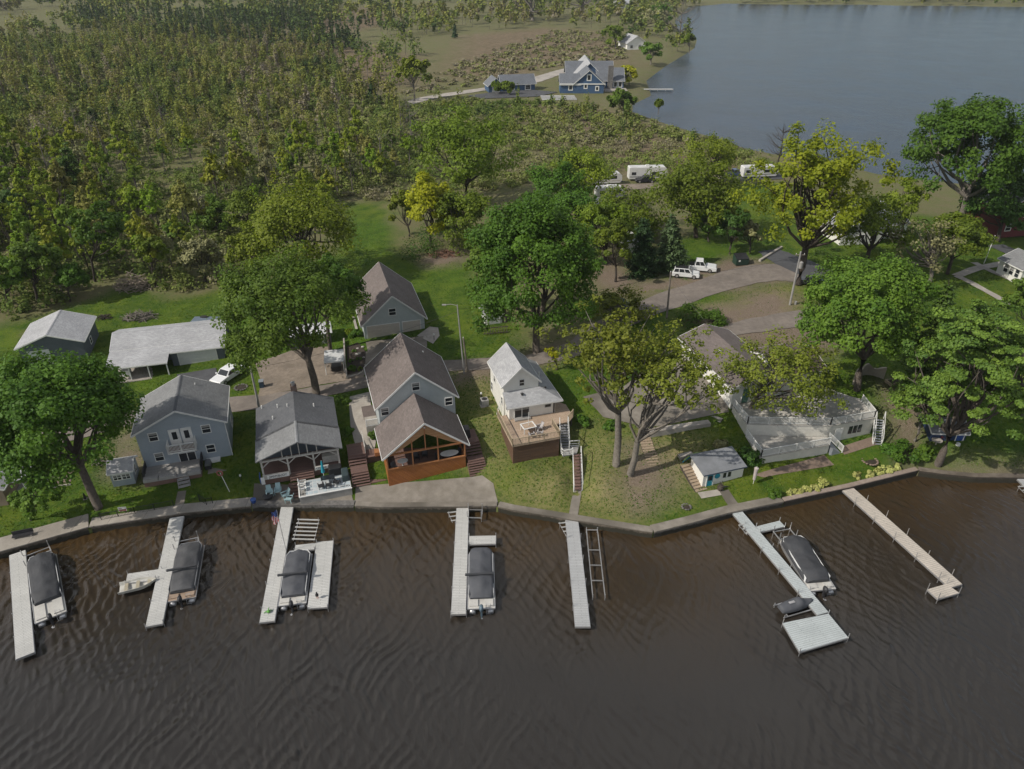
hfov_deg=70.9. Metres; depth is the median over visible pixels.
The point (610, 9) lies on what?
woods
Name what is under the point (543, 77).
driveway
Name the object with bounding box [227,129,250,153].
marsh tree
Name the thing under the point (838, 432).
door
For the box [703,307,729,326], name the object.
shrub
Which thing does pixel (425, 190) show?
golden tree
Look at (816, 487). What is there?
hosta
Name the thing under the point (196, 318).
tarp stack
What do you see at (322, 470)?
closed umbrella
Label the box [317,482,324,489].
garden chair
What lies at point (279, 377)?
driveway
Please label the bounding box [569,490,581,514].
footpath
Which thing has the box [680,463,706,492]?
garden stairs
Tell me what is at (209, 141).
marsh tree
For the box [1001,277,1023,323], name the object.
young tree
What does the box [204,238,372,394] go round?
maple tree
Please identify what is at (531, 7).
shore tree
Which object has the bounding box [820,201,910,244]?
shop building
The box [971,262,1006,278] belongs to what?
footpath
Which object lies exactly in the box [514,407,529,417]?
sliding door
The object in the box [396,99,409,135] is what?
bare tree
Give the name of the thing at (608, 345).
locust tree
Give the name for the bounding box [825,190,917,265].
young tree
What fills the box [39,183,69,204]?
marsh tree
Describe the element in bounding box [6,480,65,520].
ornamental tree
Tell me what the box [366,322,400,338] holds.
garage door
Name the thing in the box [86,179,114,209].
marsh tree
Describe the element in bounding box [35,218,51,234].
marsh tree
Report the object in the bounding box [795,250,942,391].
maple tree
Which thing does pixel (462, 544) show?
dock
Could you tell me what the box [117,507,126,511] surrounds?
bench
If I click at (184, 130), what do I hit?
marsh tree
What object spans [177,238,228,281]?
edge tree
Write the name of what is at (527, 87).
window
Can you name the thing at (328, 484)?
garden chair
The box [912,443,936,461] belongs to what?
shrub
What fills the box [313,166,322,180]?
marsh tree
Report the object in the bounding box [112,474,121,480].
window
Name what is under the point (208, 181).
marsh tree
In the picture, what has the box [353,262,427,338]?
garage
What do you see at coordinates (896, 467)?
hosta
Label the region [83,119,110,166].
bare tree
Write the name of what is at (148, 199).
marsh tree
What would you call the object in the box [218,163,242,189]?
marsh tree
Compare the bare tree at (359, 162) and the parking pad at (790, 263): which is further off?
the bare tree at (359, 162)
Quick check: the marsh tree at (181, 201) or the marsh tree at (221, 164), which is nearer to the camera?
the marsh tree at (181, 201)
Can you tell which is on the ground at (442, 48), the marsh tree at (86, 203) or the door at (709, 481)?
the marsh tree at (86, 203)
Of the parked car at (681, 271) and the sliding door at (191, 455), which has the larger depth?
the parked car at (681, 271)
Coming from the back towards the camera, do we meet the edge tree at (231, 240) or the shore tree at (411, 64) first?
the shore tree at (411, 64)
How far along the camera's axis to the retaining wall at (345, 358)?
99.81 m
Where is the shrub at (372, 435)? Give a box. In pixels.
[367,430,376,439]
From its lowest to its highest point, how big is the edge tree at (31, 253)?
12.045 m
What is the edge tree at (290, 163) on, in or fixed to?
on the ground at (442, 48)
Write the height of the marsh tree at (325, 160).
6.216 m
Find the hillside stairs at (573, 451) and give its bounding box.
[559,417,582,491]
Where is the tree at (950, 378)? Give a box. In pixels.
[886,298,1023,467]
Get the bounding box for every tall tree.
[900,92,1023,239]
[957,170,1023,241]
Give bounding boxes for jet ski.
[777,597,812,613]
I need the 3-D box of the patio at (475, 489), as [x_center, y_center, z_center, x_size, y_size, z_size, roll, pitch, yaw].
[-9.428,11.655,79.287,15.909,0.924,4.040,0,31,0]
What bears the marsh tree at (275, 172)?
on the ground at (442, 48)
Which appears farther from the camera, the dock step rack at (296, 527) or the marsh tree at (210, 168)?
the marsh tree at (210, 168)
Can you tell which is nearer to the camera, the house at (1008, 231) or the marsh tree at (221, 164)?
the house at (1008, 231)
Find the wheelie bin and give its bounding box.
[258,379,264,387]
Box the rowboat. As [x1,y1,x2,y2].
[118,577,155,594]
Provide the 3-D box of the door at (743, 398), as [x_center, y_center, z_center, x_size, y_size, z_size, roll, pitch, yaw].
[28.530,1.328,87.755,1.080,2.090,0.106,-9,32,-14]
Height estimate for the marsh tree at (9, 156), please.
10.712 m
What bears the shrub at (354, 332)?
on the ground at (442, 48)
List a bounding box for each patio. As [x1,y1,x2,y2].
[253,483,352,499]
[355,475,497,503]
[417,327,439,342]
[584,348,728,425]
[698,490,720,497]
[757,455,833,476]
[840,436,876,454]
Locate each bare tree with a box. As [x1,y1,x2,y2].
[33,130,50,169]
[68,104,82,129]
[77,63,98,91]
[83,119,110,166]
[99,173,116,205]
[154,92,164,121]
[157,101,171,128]
[194,191,206,236]
[250,137,261,167]
[270,160,283,194]
[333,105,344,134]
[355,144,363,174]
[373,126,389,173]
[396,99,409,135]
[399,96,408,126]
[402,108,421,153]
[405,91,418,119]
[664,0,702,44]
[764,123,805,162]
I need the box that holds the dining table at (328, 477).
[320,474,334,480]
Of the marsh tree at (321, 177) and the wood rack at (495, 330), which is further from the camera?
the marsh tree at (321, 177)
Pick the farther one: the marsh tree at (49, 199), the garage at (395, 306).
the marsh tree at (49, 199)
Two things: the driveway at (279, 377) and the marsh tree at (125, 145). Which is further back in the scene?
the marsh tree at (125, 145)
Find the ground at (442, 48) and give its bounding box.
[0,0,1023,536]
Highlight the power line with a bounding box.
[257,312,454,367]
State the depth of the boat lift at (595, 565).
71.11 m
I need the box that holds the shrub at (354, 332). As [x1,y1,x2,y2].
[347,328,362,338]
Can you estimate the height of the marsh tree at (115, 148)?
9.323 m
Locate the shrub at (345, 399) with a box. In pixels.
[340,395,351,404]
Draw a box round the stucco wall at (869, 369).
[852,363,886,384]
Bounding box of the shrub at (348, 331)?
[344,327,352,334]
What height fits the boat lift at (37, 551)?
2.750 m
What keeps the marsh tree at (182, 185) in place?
on the ground at (442, 48)
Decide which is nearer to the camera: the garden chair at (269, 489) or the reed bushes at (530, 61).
the garden chair at (269, 489)
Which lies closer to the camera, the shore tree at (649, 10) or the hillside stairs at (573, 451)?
the hillside stairs at (573, 451)
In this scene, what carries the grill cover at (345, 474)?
on the cottage at (298, 435)
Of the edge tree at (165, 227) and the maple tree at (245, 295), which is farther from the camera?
the edge tree at (165, 227)
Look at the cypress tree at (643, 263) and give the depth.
119.49 m
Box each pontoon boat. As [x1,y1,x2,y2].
[27,551,66,627]
[166,541,204,608]
[277,549,312,615]
[465,547,494,618]
[779,535,835,600]
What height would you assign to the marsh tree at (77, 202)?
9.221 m
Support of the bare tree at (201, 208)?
on the ground at (442, 48)
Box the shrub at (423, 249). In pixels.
[398,229,440,261]
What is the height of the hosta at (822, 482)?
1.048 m
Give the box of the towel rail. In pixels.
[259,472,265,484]
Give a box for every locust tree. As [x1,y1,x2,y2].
[534,291,676,467]
[606,318,743,477]
[712,324,849,419]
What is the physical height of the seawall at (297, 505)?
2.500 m
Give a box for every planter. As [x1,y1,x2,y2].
[250,497,255,503]
[717,481,723,490]
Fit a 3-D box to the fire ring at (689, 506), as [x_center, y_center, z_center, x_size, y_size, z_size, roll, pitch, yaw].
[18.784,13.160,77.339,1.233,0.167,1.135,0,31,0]
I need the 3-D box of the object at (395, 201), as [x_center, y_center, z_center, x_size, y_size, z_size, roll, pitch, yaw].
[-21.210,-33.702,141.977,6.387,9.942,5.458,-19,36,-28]
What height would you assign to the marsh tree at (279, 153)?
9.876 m
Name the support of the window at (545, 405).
in the house at (521, 385)
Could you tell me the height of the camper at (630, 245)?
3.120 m
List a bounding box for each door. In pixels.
[28,349,52,363]
[167,429,181,444]
[177,349,217,364]
[178,451,196,461]
[180,427,193,442]
[361,405,375,416]
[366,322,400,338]
[402,319,420,331]
[487,316,499,324]
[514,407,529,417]
[705,475,713,486]
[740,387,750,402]
[833,428,843,441]
[954,435,964,440]
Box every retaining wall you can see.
[343,338,347,378]
[348,364,365,377]
[648,420,710,437]
[678,451,692,459]
[758,246,782,261]
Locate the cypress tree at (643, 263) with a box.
[623,217,662,280]
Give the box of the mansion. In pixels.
[558,55,627,92]
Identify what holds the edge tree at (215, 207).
on the ground at (442, 48)
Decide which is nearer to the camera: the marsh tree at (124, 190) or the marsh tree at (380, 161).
the marsh tree at (124, 190)
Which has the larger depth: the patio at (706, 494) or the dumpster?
the dumpster
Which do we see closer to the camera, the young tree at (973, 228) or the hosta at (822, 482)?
the hosta at (822, 482)
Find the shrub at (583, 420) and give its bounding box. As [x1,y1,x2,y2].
[576,414,589,427]
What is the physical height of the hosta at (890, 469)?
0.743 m
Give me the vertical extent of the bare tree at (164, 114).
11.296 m
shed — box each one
[106,455,138,486]
[290,321,331,348]
[479,305,501,324]
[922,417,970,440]
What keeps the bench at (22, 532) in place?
on the ground at (442, 48)
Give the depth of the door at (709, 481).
79.30 m
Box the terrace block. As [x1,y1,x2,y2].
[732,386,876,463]
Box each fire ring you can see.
[234,383,247,390]
[681,503,691,509]
[861,458,878,465]
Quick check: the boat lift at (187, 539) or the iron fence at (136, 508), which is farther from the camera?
the iron fence at (136, 508)
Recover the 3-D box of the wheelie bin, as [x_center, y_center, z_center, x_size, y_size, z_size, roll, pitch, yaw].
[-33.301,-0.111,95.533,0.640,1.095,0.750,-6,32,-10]
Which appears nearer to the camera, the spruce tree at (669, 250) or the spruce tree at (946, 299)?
the spruce tree at (946, 299)
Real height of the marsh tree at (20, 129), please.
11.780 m
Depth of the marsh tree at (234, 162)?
168.43 m
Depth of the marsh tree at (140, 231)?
123.47 m
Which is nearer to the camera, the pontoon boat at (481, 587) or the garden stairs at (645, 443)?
the pontoon boat at (481, 587)
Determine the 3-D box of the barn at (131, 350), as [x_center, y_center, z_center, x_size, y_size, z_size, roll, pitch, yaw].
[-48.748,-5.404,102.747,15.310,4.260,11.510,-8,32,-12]
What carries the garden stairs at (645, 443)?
on the ground at (442, 48)
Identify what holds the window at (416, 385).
in the house at (413, 391)
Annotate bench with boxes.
[11,528,33,539]
[117,507,126,511]
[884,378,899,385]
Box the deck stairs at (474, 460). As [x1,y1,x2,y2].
[462,429,485,476]
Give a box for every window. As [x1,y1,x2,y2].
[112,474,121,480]
[121,473,130,479]
[147,432,158,441]
[153,452,164,461]
[200,424,211,433]
[205,444,215,452]
[380,407,389,415]
[388,308,395,315]
[411,382,419,390]
[445,397,452,405]
[519,379,524,386]
[525,84,530,89]
[544,403,551,407]
[568,85,572,90]
[587,74,591,80]
[1003,263,1009,272]
[1004,224,1011,230]
[1008,266,1014,275]
[1013,269,1020,278]
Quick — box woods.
[0,0,1020,95]
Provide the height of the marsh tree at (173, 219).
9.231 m
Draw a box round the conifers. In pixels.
[66,0,394,51]
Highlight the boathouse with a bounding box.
[689,446,746,486]
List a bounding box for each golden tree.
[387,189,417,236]
[404,170,458,246]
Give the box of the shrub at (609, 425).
[602,419,614,430]
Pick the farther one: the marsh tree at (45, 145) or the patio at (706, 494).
the marsh tree at (45, 145)
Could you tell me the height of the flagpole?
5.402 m
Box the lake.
[632,4,1023,183]
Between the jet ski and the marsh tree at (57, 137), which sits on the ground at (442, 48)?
the marsh tree at (57, 137)
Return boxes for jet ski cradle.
[773,603,810,618]
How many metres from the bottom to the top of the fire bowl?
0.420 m
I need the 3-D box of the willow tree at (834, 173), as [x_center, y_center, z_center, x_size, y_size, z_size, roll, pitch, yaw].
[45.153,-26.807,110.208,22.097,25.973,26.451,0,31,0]
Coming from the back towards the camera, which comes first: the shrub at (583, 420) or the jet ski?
the shrub at (583, 420)
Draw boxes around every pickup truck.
[683,257,716,272]
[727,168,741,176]
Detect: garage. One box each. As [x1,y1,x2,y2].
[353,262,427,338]
[483,73,536,92]
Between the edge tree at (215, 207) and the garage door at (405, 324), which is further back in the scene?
the edge tree at (215, 207)
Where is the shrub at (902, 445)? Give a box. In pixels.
[890,438,920,463]
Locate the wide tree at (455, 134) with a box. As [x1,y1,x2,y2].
[407,100,529,195]
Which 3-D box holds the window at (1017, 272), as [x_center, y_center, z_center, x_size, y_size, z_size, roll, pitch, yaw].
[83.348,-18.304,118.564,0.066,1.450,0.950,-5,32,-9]
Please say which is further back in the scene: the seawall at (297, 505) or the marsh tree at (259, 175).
the marsh tree at (259, 175)
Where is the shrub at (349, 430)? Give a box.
[345,426,354,435]
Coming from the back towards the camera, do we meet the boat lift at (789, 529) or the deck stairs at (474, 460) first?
the deck stairs at (474, 460)
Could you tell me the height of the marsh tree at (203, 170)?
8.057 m
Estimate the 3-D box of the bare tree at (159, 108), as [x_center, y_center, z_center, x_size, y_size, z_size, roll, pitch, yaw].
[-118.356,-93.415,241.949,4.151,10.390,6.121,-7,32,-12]
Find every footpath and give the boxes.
[175,491,185,504]
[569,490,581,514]
[720,489,736,504]
[952,262,999,276]
[954,275,1002,299]
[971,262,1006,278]
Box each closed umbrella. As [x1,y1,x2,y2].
[321,461,324,475]
[753,467,758,482]
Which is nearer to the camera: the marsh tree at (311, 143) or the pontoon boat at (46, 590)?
the pontoon boat at (46, 590)
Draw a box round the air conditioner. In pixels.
[479,397,488,407]
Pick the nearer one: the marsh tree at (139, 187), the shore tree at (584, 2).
the marsh tree at (139, 187)
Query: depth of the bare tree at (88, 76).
280.86 m
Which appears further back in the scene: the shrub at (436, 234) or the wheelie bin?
the shrub at (436, 234)
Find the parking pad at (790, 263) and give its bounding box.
[758,249,877,291]
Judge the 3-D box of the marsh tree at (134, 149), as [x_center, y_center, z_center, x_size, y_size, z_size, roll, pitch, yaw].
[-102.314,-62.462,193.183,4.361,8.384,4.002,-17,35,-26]
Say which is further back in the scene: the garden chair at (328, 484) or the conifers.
the conifers
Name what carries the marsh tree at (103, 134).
on the ground at (442, 48)
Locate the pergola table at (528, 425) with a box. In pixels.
[520,412,536,434]
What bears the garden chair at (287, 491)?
on the patio at (259, 492)
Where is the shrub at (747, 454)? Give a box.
[739,446,764,467]
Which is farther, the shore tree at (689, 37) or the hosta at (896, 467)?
the shore tree at (689, 37)
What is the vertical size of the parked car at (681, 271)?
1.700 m
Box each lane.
[42,264,798,442]
[988,244,1014,253]
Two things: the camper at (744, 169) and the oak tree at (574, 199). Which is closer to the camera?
the oak tree at (574, 199)
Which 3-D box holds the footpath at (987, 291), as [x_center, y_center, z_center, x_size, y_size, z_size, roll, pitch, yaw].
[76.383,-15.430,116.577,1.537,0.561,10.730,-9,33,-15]
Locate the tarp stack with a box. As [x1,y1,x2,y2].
[191,316,219,321]
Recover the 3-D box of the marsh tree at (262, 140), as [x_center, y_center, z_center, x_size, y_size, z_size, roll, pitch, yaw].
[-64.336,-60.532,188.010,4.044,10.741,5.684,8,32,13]
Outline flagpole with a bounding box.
[271,510,286,551]
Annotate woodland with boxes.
[0,8,428,155]
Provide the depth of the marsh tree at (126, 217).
144.16 m
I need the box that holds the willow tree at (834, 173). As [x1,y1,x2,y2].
[727,118,903,285]
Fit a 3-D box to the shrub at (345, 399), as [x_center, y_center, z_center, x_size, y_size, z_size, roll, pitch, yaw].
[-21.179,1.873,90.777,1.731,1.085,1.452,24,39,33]
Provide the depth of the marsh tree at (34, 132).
197.72 m
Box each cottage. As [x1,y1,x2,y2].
[0,466,30,505]
[255,381,352,503]
[996,248,1023,281]
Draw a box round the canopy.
[324,349,344,374]
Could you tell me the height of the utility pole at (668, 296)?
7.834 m
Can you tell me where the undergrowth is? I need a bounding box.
[0,28,421,320]
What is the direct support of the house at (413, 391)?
on the ground at (442, 48)
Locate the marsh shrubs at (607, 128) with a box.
[340,95,784,200]
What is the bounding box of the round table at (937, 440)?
[932,437,942,444]
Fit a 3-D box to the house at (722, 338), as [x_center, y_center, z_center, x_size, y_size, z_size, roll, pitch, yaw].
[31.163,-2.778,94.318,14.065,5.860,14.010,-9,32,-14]
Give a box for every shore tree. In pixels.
[393,55,432,100]
[491,80,501,90]
[499,80,514,93]
[508,0,552,20]
[545,0,610,14]
[600,25,626,47]
[606,86,637,110]
[621,65,637,84]
[634,1,669,28]
[639,41,662,64]
[649,2,673,30]
[654,98,663,114]
[680,33,696,53]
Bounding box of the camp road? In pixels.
[600,183,659,188]
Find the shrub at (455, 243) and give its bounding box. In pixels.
[446,233,475,256]
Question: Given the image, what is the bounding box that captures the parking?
[468,90,555,97]
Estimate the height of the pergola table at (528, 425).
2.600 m
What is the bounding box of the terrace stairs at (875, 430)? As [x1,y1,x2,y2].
[872,411,885,445]
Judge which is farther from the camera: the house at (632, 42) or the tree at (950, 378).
the house at (632, 42)
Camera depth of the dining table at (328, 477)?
79.07 m
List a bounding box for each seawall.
[0,514,89,557]
[89,497,252,532]
[252,500,354,511]
[354,501,496,512]
[498,501,652,537]
[650,497,783,537]
[782,467,918,506]
[918,467,1023,482]
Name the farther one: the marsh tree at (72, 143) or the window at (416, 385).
the marsh tree at (72, 143)
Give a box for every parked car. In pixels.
[209,363,245,384]
[635,175,655,182]
[671,265,699,278]
[797,274,825,285]
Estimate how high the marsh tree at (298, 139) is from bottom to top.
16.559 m
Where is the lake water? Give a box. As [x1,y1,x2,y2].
[0,476,1023,768]
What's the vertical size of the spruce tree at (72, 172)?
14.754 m
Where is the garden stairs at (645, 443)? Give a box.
[640,437,660,467]
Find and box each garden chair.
[265,484,273,495]
[274,482,281,493]
[280,487,289,498]
[284,493,293,502]
[297,478,305,484]
[297,484,306,491]
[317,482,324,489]
[325,481,331,488]
[333,478,340,485]
[413,452,419,460]
[421,450,427,457]
[435,452,443,459]
[453,447,461,456]
[536,421,543,430]
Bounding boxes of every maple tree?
[0,344,145,510]
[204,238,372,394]
[298,252,372,349]
[462,235,530,322]
[464,190,606,353]
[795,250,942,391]
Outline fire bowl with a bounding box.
[263,493,272,499]
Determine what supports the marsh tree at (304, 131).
on the ground at (442, 48)
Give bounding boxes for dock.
[9,550,35,660]
[124,516,184,630]
[259,507,333,623]
[450,508,495,617]
[565,520,590,628]
[642,88,673,90]
[732,511,849,655]
[842,488,961,602]
[1016,479,1023,487]
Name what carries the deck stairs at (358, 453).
on the ground at (442, 48)
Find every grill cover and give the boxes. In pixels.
[328,463,340,475]
[341,467,349,481]
[462,425,470,437]
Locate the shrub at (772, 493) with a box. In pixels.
[767,488,782,499]
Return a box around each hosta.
[786,488,794,495]
[792,488,803,493]
[802,485,811,491]
[810,484,820,491]
[817,477,828,487]
[852,471,860,479]
[865,469,874,477]
[873,466,884,475]
[881,464,894,473]
[890,463,901,471]
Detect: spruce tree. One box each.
[43,142,85,204]
[365,76,376,97]
[451,23,457,37]
[654,214,690,279]
[885,280,966,417]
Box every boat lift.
[20,540,51,565]
[172,531,199,549]
[467,503,482,521]
[586,527,605,599]
[772,522,797,543]
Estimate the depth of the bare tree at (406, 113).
226.49 m
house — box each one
[130,375,232,488]
[361,332,469,485]
[487,342,562,419]
[613,0,629,7]
[617,33,645,49]
[677,324,826,408]
[966,186,1023,237]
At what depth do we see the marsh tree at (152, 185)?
157.67 m
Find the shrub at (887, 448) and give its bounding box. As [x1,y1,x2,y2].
[878,442,899,455]
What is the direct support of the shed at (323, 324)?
on the ground at (442, 48)
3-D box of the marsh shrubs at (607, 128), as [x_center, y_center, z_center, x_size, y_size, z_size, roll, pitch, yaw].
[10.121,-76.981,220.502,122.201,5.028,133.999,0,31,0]
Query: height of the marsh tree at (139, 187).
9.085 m
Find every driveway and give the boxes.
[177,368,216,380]
[256,347,363,396]
[407,69,564,104]
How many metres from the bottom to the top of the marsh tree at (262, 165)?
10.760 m
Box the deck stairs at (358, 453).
[346,431,387,488]
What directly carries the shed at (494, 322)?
on the ground at (442, 48)
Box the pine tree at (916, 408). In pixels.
[892,369,947,441]
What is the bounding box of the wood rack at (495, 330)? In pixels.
[483,326,507,334]
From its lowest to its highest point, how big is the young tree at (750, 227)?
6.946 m
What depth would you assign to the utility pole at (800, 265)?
108.23 m
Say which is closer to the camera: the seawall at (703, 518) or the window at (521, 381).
the seawall at (703, 518)
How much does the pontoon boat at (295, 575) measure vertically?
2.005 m
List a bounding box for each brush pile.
[97,314,110,320]
[112,268,158,293]
[120,309,158,322]
[425,249,459,258]
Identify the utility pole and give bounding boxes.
[249,366,259,406]
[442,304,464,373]
[463,337,467,370]
[666,272,671,317]
[789,251,804,304]
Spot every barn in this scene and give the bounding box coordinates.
[14,310,98,363]
[106,319,228,382]
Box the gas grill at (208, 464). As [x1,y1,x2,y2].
[205,459,211,469]
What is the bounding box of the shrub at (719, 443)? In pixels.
[712,439,728,448]
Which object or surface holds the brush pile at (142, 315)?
on the ground at (442, 48)
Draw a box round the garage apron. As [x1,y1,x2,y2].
[366,336,426,359]
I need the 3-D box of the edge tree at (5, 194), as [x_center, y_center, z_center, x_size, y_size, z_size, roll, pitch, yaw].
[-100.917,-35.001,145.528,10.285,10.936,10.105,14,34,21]
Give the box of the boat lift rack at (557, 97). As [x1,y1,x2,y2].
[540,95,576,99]
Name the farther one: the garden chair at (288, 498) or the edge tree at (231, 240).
the edge tree at (231, 240)
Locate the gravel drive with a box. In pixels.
[721,306,820,334]
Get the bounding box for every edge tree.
[0,187,44,232]
[0,256,34,309]
[8,232,63,301]
[52,262,89,301]
[66,200,125,281]
[132,234,170,286]
[161,222,185,245]
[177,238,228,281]
[194,193,234,232]
[224,189,264,229]
[224,226,273,273]
[275,154,296,173]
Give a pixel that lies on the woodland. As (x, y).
(137, 51)
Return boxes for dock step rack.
[292,518,319,540]
[447,509,456,522]
[559,520,566,535]
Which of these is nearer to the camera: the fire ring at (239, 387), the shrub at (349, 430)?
the shrub at (349, 430)
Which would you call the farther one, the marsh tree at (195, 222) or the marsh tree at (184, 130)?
the marsh tree at (184, 130)
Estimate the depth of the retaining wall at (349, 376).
96.34 m
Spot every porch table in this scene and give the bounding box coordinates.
[397,458,407,465]
[440,450,457,456]
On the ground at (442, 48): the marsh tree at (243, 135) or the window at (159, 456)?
the marsh tree at (243, 135)
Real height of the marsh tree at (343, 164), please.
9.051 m
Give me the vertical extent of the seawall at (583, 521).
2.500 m
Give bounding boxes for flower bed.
[347,342,365,373]
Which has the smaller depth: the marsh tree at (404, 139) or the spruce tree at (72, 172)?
the spruce tree at (72, 172)
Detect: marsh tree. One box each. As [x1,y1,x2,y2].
[0,114,24,158]
[0,145,12,173]
[0,146,10,167]
[0,162,17,189]
[0,172,7,189]
[0,202,23,243]
[3,206,17,231]
[4,143,16,163]
[6,229,33,248]
[7,173,35,229]
[8,177,22,193]
[9,202,35,246]
[10,122,32,164]
[11,159,30,178]
[14,164,27,180]
[16,120,31,146]
[16,192,34,226]
[18,148,37,169]
[19,265,39,291]
[20,144,36,168]
[22,125,49,158]
[27,206,53,233]
[28,167,58,225]
[29,144,43,167]
[29,162,42,182]
[31,200,49,219]
[34,130,58,158]
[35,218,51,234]
[36,225,72,262]
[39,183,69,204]
[41,168,48,178]
[42,159,75,203]
[44,191,59,226]
[47,224,71,263]
[48,137,61,166]
[48,173,64,203]
[51,133,72,155]
[52,204,85,259]
[61,117,84,166]
[64,131,81,159]
[66,225,93,273]
[69,141,93,167]
[70,188,86,207]
[74,165,103,195]
[78,195,103,243]
[79,160,97,180]
[83,225,107,260]
[85,140,107,183]
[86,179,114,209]
[91,121,109,154]
[92,170,105,189]
[93,141,103,150]
[94,145,111,173]
[98,161,113,204]
[99,181,120,208]
[99,241,115,267]
[102,207,122,224]
[103,119,127,169]
[109,135,122,169]
[111,239,133,262]
[114,222,124,239]
[115,187,126,203]
[116,139,143,182]
[116,184,143,215]
[120,181,130,187]
[121,212,130,237]
[124,185,143,216]
[124,210,142,250]
[126,136,140,165]
[126,160,145,188]
[129,221,148,276]
[130,231,142,257]
[136,179,150,217]
[138,182,163,225]
[139,184,161,224]
[140,129,154,159]
[140,215,163,267]
[143,231,157,284]
[147,178,162,207]
[153,140,166,171]
[157,138,167,159]
[160,231,174,266]
[167,178,193,229]
[168,185,202,239]
[168,214,191,241]
[178,122,197,155]
[178,235,191,266]
[179,137,196,165]
[187,189,205,232]
[188,211,202,237]
[198,201,217,234]
[199,150,227,199]
[201,167,217,188]
[202,133,222,152]
[204,179,219,194]
[210,129,227,162]
[215,158,227,193]
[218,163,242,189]
[221,138,244,158]
[225,145,251,176]
[225,147,242,188]
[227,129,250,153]
[234,159,246,186]
[239,129,250,149]
[242,151,258,168]
[244,138,252,165]
[245,171,253,189]
[249,183,262,198]
[256,132,273,162]
[256,167,272,192]
[257,155,274,199]
[262,145,275,170]
[268,167,281,184]
[274,147,288,163]
[278,171,295,196]
[279,160,296,192]
[283,119,307,166]
[284,128,298,153]
[291,161,303,181]
[294,150,307,166]
[295,168,315,190]
[300,120,316,167]
[303,133,315,157]
[306,153,321,179]
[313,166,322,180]
[314,181,333,196]
[315,144,331,171]
[315,175,330,191]
[320,169,339,201]
[322,158,331,170]
[325,138,344,193]
[327,128,339,148]
[329,150,348,180]
[337,127,356,175]
[337,146,357,189]
[348,162,357,183]
[349,106,362,161]
[350,133,358,143]
[357,133,367,159]
[359,135,378,155]
[361,143,377,180]
[373,155,394,181]
[376,149,386,167]
[377,144,390,157]
[386,129,396,149]
[388,149,398,163]
[399,133,417,161]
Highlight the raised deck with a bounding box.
[497,402,573,463]
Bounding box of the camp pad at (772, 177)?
[732,173,783,180]
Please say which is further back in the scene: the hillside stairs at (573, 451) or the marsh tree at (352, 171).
the marsh tree at (352, 171)
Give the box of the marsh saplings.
[362,82,740,177]
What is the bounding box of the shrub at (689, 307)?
[675,301,708,329]
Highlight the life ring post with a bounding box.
[216,470,229,491]
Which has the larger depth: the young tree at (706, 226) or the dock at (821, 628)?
the young tree at (706, 226)
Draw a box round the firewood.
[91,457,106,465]
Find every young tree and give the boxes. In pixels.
[544,347,560,369]
[593,217,635,281]
[686,204,718,241]
[716,207,750,253]
[732,219,762,252]
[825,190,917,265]
[885,175,931,240]
[885,216,966,281]
[923,211,997,274]
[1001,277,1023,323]
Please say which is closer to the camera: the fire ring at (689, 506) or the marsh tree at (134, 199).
the fire ring at (689, 506)
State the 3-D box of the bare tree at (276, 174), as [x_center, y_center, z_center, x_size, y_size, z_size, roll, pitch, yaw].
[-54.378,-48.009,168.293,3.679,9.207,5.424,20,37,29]
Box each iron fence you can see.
[99,500,173,519]
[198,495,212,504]
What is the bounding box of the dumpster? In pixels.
[732,253,748,264]
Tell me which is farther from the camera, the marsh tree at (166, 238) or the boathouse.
the marsh tree at (166, 238)
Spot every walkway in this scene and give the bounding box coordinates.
[349,352,370,374]
[349,392,375,449]
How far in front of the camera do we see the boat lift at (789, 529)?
74.48 m
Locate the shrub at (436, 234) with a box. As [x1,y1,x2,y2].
[415,221,459,247]
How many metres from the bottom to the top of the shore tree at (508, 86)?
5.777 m
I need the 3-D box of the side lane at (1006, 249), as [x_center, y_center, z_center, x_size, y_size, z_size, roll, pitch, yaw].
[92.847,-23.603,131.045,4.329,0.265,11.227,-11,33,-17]
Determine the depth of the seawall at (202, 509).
76.75 m
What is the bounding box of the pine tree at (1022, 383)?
[989,324,1023,415]
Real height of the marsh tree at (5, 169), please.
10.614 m
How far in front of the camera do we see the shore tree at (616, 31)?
415.05 m
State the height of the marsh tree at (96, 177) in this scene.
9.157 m
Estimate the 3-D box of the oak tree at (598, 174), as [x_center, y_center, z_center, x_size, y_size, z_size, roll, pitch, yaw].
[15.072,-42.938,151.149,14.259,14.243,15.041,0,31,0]
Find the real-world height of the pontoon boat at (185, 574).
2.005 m
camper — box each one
[592,171,624,184]
[594,184,626,197]
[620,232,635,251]
[627,164,667,178]
[740,164,778,177]
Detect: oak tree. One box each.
[226,174,361,265]
[434,188,491,241]
[521,160,593,214]
[549,146,617,193]
[551,187,598,231]
[571,196,638,264]
[590,283,656,321]
[593,182,668,239]
[641,153,746,237]
[672,131,738,181]
[707,194,748,236]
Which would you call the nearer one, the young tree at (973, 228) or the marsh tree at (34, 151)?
the young tree at (973, 228)
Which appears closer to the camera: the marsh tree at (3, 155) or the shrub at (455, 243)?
the shrub at (455, 243)
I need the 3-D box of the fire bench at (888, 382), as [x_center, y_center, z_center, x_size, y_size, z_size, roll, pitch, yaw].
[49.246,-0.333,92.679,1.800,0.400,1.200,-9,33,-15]
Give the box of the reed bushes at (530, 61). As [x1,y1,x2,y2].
[400,29,628,95]

